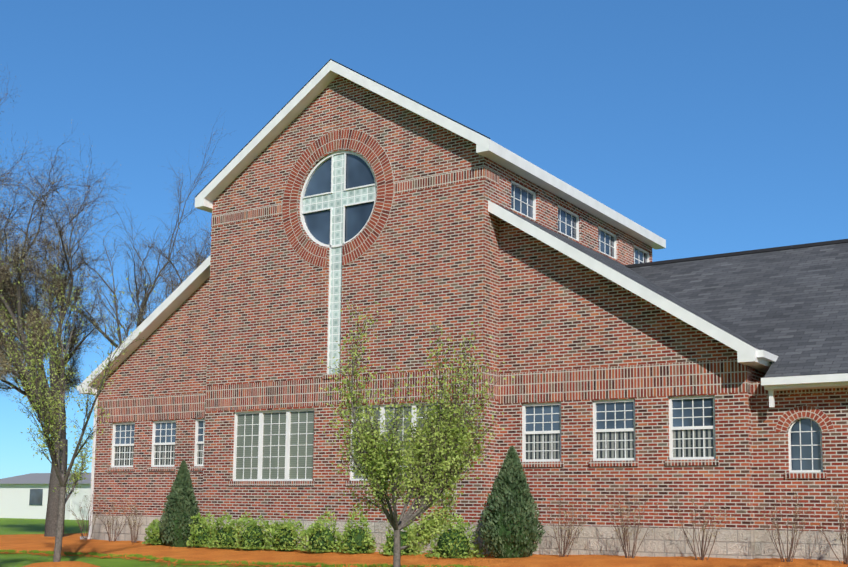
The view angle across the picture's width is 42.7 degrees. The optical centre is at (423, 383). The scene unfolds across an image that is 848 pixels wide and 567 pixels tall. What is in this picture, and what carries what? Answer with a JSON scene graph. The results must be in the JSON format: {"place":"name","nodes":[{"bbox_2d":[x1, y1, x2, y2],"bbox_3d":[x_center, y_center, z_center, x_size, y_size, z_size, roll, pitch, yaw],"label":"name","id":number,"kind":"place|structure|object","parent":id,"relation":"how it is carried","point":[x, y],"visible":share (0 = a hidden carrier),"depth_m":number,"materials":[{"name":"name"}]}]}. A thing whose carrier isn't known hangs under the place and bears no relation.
{"place":"outdoors","nodes":[
{"label":"outdoors","id":0,"kind":"place"},
{"bbox_2d":[0,518,305,566],"bbox_3d":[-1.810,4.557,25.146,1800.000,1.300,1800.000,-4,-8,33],"label":"lawn","id":1,"kind":"structure","parent":0,"point":[12,526],"depth_m":24.03,"materials":[{"name":"green plant"}]},
{"bbox_2d":[0,66,56,208],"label":"tree","id":2,"kind":"object","parent":1,"relation":"on","point":[5,177],"visible":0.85,"depth_m":32.00,"materials":[{"name":"brown plant"}]},
{"bbox_2d":[0,473,90,519],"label":"building","id":3,"kind":"structure","parent":1,"relation":"on","point":[25,496],"depth_m":66.06,"materials":[{"name":"white"}]},
{"bbox_2d":[23,561,100,566],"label":"mulch ring","id":4,"kind":"object","parent":1,"relation":"on","point":[65,564],"visible":0.98,"depth_m":21.17,"materials":[{"name":"brown soil"}]},
{"bbox_2d":[0,123,130,536],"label":"tree","id":5,"kind":"object","parent":1,"relation":"on","point":[22,297],"visible":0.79,"depth_m":32.21,"materials":[{"name":"green plant"}]},
{"bbox_2d":[0,243,155,561],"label":"young tree","id":6,"kind":"object","parent":1,"relation":"on","point":[47,439],"visible":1,"depth_m":21.18,"materials":[{"name":"plant"}]},
{"bbox_2d":[13,124,229,347],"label":"bare tree","id":7,"kind":"object","parent":1,"relation":"on","point":[140,312],"visible":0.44,"depth_m":50.39,"materials":[{"name":"brown plant"}]},
{"bbox_2d":[143,216,211,307],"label":"tree","id":8,"kind":"object","parent":1,"relation":"on","point":[192,259],"visible":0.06,"depth_m":42.43,"materials":[{"name":"brown plant"}]},
{"bbox_2d":[156,213,208,285],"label":"tree","id":9,"kind":"object","parent":1,"relation":"on","point":[199,261],"depth_m":40.16,"materials":[{"name":"brown plant"}]},
{"bbox_2d":[0,549,487,566],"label":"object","id":10,"kind":"object","parent":1,"relation":"on","point":[180,561],"visible":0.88,"depth_m":21.91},
{"bbox_2d":[320,300,519,566],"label":"young tree","id":11,"kind":"object","parent":1,"relation":"on","point":[438,460],"visible":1,"depth_m":14.97,"materials":[{"name":"green plant"}]},
{"bbox_2d":[0,533,847,566],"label":"mulch bed","id":12,"kind":"object","parent":1,"relation":"on","point":[73,542],"visible":0.54,"depth_m":21.91,"materials":[{"name":"brown soil"}]},
{"bbox_2d":[69,486,104,539],"bbox_3d":[-9.070,3.472,29.123,0.880,1.434,1.065,-1,-6,10],"label":"bare shrub","id":13,"kind":"object","parent":12,"relation":"on","point":[82,516],"visible":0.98,"depth_m":28.90,"materials":[{"name":"plant"}]},
{"bbox_2d":[96,497,135,540],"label":"bare shrub","id":14,"kind":"object","parent":12,"relation":"on","point":[110,528],"visible":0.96,"depth_m":28.36,"materials":[{"name":"brown plant"}]},
{"bbox_2d":[118,500,144,542],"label":"bare shrub","id":15,"kind":"object","parent":12,"relation":"on","point":[133,526],"visible":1,"depth_m":27.73,"materials":[{"name":"plant"}]},
{"bbox_2d":[142,519,168,544],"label":"round shrub","id":16,"kind":"object","parent":12,"relation":"on","point":[154,537],"visible":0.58,"depth_m":26.54,"materials":[{"name":"green plant"}]},
{"bbox_2d":[158,460,204,546],"bbox_3d":[-5.833,2.896,26.308,1.120,2.108,1.210,-4,-8,33],"label":"conifer","id":17,"kind":"object","parent":12,"relation":"on","point":[180,509],"visible":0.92,"depth_m":26.07,"materials":[{"name":"green plant"}]},
{"bbox_2d":[186,512,216,547],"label":"round shrub","id":18,"kind":"object","parent":12,"relation":"on","point":[198,538],"visible":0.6,"depth_m":25.52,"materials":[{"name":"green plant"}]},
{"bbox_2d":[204,511,244,548],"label":"round shrub","id":19,"kind":"object","parent":12,"relation":"on","point":[224,537],"visible":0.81,"depth_m":25.03,"materials":[{"name":"green plant"}]},
{"bbox_2d":[232,512,271,549],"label":"round shrub","id":20,"kind":"object","parent":12,"relation":"on","point":[252,537],"visible":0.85,"depth_m":24.53,"materials":[{"name":"green plant"}]},
{"bbox_2d":[261,513,305,551],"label":"round shrub","id":21,"kind":"object","parent":12,"relation":"on","point":[284,535],"visible":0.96,"depth_m":24.11,"materials":[{"name":"green plant"}]},
{"bbox_2d":[293,507,341,552],"bbox_3d":[-2.267,3.171,23.588,1.082,1.011,1.045,-1,-7,14],"label":"round shrub","id":22,"kind":"object","parent":12,"relation":"on","point":[320,538],"visible":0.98,"depth_m":23.43,"materials":[{"name":"green plant"}]},
{"bbox_2d":[331,502,376,553],"bbox_3d":[-1.423,3.091,23.223,0.986,1.102,0.962,3,-7,-17],"label":"round shrub","id":23,"kind":"object","parent":12,"relation":"on","point":[356,540],"visible":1,"depth_m":23.01,"materials":[{"name":"green plant"}]},
{"bbox_2d":[378,515,424,555],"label":"round shrub","id":24,"kind":"object","parent":12,"relation":"on","point":[388,547],"visible":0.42,"depth_m":22.37,"materials":[{"name":"green plant"}]},
{"bbox_2d":[424,510,487,557],"bbox_3d":[0.621,3.017,21.744,1.222,0.972,1.174,-4,-8,33],"label":"round shrub","id":25,"kind":"object","parent":12,"relation":"on","point":[454,543],"visible":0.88,"depth_m":21.57,"materials":[{"name":"green plant"}]},
{"bbox_2d":[478,445,545,557],"bbox_3d":[1.756,2.326,21.408,1.348,2.226,1.411,4,-7,-25],"label":"conifer","id":26,"kind":"object","parent":12,"relation":"on","point":[510,526],"visible":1,"depth_m":21.18,"materials":[{"name":"green plant"}]},
{"bbox_2d":[542,491,594,556],"bbox_3d":[2.875,2.728,21.327,0.831,1.321,1.023,4,-7,-25],"label":"bare shrub","id":27,"kind":"object","parent":12,"relation":"on","point":[567,542],"visible":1,"depth_m":21.28,"materials":[{"name":"brown plant"}]},
{"bbox_2d":[601,481,666,557],"bbox_3d":[3.896,2.536,20.425,1.168,1.484,0.973,-4,-8,33],"label":"bare shrub","id":28,"kind":"object","parent":12,"relation":"on","point":[625,533],"visible":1,"depth_m":20.46,"materials":[{"name":"brown plant"}]},
{"bbox_2d":[668,488,745,559],"bbox_3d":[5.086,2.537,19.689,1.346,1.316,0.754,0,-6,5],"label":"bare shrub","id":29,"kind":"object","parent":12,"relation":"on","point":[706,534],"visible":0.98,"depth_m":19.67,"materials":[{"name":"brown plant"}]},
{"bbox_2d":[749,489,815,561],"bbox_3d":[6.426,2.466,19.045,1.087,1.321,1.639,0,-6,4],"label":"bare shrub","id":30,"kind":"object","parent":12,"relation":"on","point":[788,559],"visible":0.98,"depth_m":19.07,"materials":[{"name":"brown plant"}]},
{"bbox_2d":[812,490,847,563],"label":"bare shrub","id":31,"kind":"object","parent":12,"relation":"on","point":[845,557],"visible":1,"depth_m":18.66,"materials":[{"name":"brown plant"}]},
{"bbox_2d":[0,0,847,478],"label":"sky","id":32,"kind":"structure","parent":0,"point":[713,127],"materials":[{"name":"blue"}]},
{"bbox_2d":[92,515,846,560],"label":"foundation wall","id":33,"kind":"structure","parent":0,"point":[672,542],"depth_m":21.16,"materials":[{"name":"grey concrete"}]},
{"bbox_2d":[93,277,209,517],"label":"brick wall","id":34,"kind":"structure","parent":33,"relation":"on","point":[169,357],"depth_m":29.16,"materials":[{"name":"brick"}]},
{"bbox_2d":[77,350,820,538],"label":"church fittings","id":35,"kind":"object","parent":34,"relation":"attached to","point":[766,356],"visible":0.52,"depth_m":30.07,"materials":[{"name":"white metal"}]},
{"bbox_2d":[202,75,651,523],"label":"brick wall","id":36,"kind":"structure","parent":33,"relation":"on","point":[423,261],"depth_m":25.04,"materials":[{"name":"red brick"}]},
{"bbox_2d":[79,59,847,407],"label":"church roofs","id":37,"kind":"structure","parent":36,"relation":"on","point":[787,307],"depth_m":24.30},
{"bbox_2d":[111,151,822,480],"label":"window frames","id":38,"kind":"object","parent":36,"relation":"in","point":[337,198],"depth_m":25.44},
{"bbox_2d":[97,129,847,485],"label":"brick trim","id":39,"kind":"structure","parent":36,"relation":"attached to","point":[701,377],"depth_m":24.47,"materials":[{"name":"brick"}]},
{"bbox_2d":[498,218,768,529],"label":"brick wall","id":40,"kind":"structure","parent":33,"relation":"on","point":[558,310],"depth_m":22.05,"materials":[{"name":"brick"}]},
{"bbox_2d":[751,382,847,530],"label":"brick wall","id":41,"kind":"structure","parent":33,"relation":"on","point":[770,454],"depth_m":20.04,"materials":[{"name":"red brick"}]}
]}

